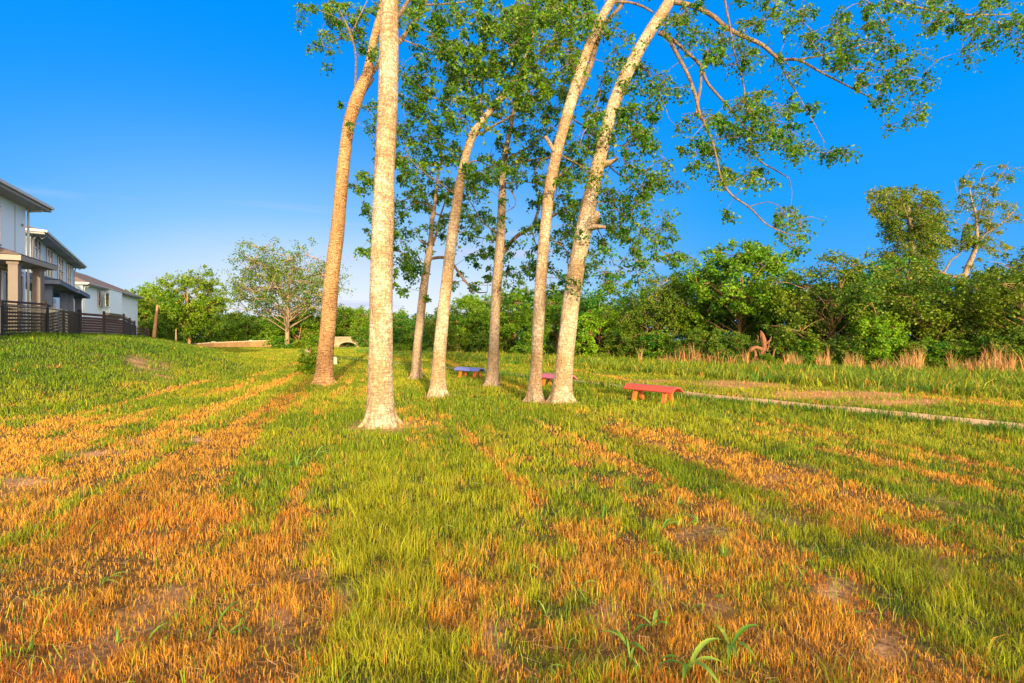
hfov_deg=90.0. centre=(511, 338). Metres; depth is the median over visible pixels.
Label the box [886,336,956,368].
shrub
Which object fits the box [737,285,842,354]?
green tree
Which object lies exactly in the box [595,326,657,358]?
shrub
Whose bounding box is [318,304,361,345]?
field tree
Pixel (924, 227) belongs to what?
ivy covered tree
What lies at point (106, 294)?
window
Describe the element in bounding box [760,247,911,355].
green tree
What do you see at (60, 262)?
window
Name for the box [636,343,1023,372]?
dry reeds
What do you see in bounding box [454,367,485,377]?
bench
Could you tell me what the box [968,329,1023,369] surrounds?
shrub
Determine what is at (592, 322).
green tree
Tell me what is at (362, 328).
field tree
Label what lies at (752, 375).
grass
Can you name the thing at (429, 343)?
woodland
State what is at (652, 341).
shrub
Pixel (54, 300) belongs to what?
window
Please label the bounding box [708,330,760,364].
shrub
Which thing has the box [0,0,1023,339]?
sky
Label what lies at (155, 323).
wooden pole
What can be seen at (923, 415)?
path
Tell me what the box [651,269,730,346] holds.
green tree
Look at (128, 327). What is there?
board fence
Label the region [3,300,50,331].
slatted screen
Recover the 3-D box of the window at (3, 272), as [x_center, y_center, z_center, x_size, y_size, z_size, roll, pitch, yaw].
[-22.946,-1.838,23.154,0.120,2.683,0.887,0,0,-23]
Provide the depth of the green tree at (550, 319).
45.82 m
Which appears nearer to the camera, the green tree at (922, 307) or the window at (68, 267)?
the green tree at (922, 307)
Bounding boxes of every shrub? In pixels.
[293,340,317,374]
[393,332,427,351]
[431,327,481,352]
[470,327,516,352]
[510,328,556,354]
[551,327,608,356]
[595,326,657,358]
[634,330,680,359]
[665,325,739,361]
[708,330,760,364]
[756,353,780,364]
[768,337,815,363]
[792,338,843,363]
[820,331,882,366]
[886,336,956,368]
[924,339,981,367]
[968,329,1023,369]
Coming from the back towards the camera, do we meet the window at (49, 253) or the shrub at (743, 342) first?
the window at (49, 253)
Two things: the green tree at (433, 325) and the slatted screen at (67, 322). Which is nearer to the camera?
the slatted screen at (67, 322)
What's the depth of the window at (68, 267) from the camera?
43.39 m
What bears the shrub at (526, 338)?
on the ground at (488, 630)
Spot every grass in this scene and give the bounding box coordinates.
[307,346,1022,395]
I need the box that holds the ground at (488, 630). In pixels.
[0,334,1023,682]
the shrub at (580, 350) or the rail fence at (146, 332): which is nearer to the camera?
the shrub at (580, 350)
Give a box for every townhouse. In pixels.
[0,178,56,331]
[26,226,89,329]
[75,272,144,333]
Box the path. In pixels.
[305,349,1021,429]
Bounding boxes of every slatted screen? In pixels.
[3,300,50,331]
[56,313,75,332]
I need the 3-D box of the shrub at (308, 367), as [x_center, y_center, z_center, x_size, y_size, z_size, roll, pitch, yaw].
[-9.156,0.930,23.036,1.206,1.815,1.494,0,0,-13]
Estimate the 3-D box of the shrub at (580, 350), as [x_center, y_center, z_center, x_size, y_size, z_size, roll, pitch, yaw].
[5.536,0.351,40.892,4.002,2.939,4.614,0,0,-11]
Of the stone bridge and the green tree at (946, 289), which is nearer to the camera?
the green tree at (946, 289)
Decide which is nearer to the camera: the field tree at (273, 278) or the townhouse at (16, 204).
the townhouse at (16, 204)
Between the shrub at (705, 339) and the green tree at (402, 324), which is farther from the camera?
the green tree at (402, 324)
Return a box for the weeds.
[0,443,1020,682]
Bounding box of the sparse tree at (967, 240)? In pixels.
[937,161,1023,342]
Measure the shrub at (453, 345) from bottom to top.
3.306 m
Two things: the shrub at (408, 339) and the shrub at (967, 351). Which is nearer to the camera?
the shrub at (967, 351)
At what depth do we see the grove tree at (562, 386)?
12.70 m
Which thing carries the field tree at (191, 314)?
on the ground at (488, 630)
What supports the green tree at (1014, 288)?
on the ground at (488, 630)
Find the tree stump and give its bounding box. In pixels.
[744,331,784,362]
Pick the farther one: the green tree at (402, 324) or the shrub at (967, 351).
the green tree at (402, 324)
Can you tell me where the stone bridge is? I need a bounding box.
[334,337,365,346]
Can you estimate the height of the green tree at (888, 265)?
7.236 m
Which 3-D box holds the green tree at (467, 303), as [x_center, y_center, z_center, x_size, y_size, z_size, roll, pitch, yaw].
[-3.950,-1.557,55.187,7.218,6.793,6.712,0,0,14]
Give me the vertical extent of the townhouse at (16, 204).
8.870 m
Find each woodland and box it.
[138,306,408,345]
[356,273,1017,358]
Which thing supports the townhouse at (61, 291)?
on the ground at (488, 630)
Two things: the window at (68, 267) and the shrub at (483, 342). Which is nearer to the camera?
the window at (68, 267)
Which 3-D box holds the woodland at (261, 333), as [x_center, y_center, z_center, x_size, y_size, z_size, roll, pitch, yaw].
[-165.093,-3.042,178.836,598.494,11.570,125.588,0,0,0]
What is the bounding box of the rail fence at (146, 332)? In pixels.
[136,326,149,336]
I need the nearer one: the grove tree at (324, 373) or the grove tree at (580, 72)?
the grove tree at (580, 72)
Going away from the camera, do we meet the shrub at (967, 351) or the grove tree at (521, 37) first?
the grove tree at (521, 37)
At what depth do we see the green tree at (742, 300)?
34.69 m
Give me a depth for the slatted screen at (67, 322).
27.18 m
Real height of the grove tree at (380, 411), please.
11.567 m
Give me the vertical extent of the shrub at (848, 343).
2.204 m
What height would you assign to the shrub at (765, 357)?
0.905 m
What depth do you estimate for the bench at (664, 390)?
12.74 m
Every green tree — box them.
[393,314,430,347]
[424,304,475,346]
[448,293,507,351]
[473,286,533,349]
[519,289,585,348]
[557,289,649,344]
[574,306,630,358]
[597,272,701,348]
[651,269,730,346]
[674,238,814,350]
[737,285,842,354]
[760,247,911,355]
[814,254,952,358]
[841,311,918,362]
[849,260,1011,357]
[916,273,1022,357]
[938,246,1023,350]
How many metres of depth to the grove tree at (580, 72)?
12.96 m
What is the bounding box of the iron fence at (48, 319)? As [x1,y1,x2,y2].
[0,300,80,335]
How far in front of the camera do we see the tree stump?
28.90 m
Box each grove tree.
[293,0,465,385]
[348,135,510,379]
[358,0,504,429]
[395,0,575,397]
[460,0,621,387]
[513,0,675,401]
[546,0,1023,403]
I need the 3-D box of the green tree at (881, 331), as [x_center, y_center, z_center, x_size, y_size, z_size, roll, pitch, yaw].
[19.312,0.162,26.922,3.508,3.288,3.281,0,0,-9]
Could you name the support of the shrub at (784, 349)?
on the ground at (488, 630)
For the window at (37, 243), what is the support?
in the townhouse at (61, 291)
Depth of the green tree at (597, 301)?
42.65 m
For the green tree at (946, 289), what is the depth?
29.91 m
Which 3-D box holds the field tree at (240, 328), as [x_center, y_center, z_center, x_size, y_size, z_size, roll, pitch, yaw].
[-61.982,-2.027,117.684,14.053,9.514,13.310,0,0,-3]
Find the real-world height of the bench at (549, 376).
0.475 m
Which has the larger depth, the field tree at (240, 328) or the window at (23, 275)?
the field tree at (240, 328)
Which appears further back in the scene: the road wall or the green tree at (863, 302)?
the road wall
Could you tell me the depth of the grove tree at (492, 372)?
16.75 m
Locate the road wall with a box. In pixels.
[192,340,317,346]
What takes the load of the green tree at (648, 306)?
on the ground at (488, 630)
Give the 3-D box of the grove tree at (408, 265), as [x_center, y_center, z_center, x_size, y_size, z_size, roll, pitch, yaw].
[-3.449,-3.329,20.518,6.832,10.013,4.154,0,0,0]
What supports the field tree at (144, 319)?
on the ground at (488, 630)
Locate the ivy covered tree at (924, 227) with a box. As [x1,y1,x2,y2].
[864,184,956,336]
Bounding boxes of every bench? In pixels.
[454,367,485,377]
[542,373,576,384]
[623,383,683,404]
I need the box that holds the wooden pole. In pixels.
[152,305,158,336]
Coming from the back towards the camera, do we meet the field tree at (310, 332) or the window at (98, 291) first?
the field tree at (310, 332)
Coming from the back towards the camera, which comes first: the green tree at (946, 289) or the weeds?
the green tree at (946, 289)
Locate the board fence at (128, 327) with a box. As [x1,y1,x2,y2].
[80,309,135,334]
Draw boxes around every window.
[0,206,1,245]
[0,268,7,325]
[22,272,24,321]
[33,236,41,259]
[46,246,53,277]
[53,299,56,318]
[57,255,63,280]
[66,263,71,285]
[97,290,100,306]
[104,292,109,307]
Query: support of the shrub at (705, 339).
on the ground at (488, 630)
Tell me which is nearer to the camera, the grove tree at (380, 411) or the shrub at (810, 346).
the grove tree at (380, 411)
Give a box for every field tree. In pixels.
[125,281,181,339]
[138,264,232,343]
[207,310,268,341]
[214,233,355,345]
[260,309,320,348]
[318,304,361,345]
[348,305,393,346]
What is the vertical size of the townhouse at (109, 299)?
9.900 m
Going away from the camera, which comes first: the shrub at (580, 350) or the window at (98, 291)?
the shrub at (580, 350)
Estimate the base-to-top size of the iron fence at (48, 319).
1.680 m
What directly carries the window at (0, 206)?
in the townhouse at (16, 204)

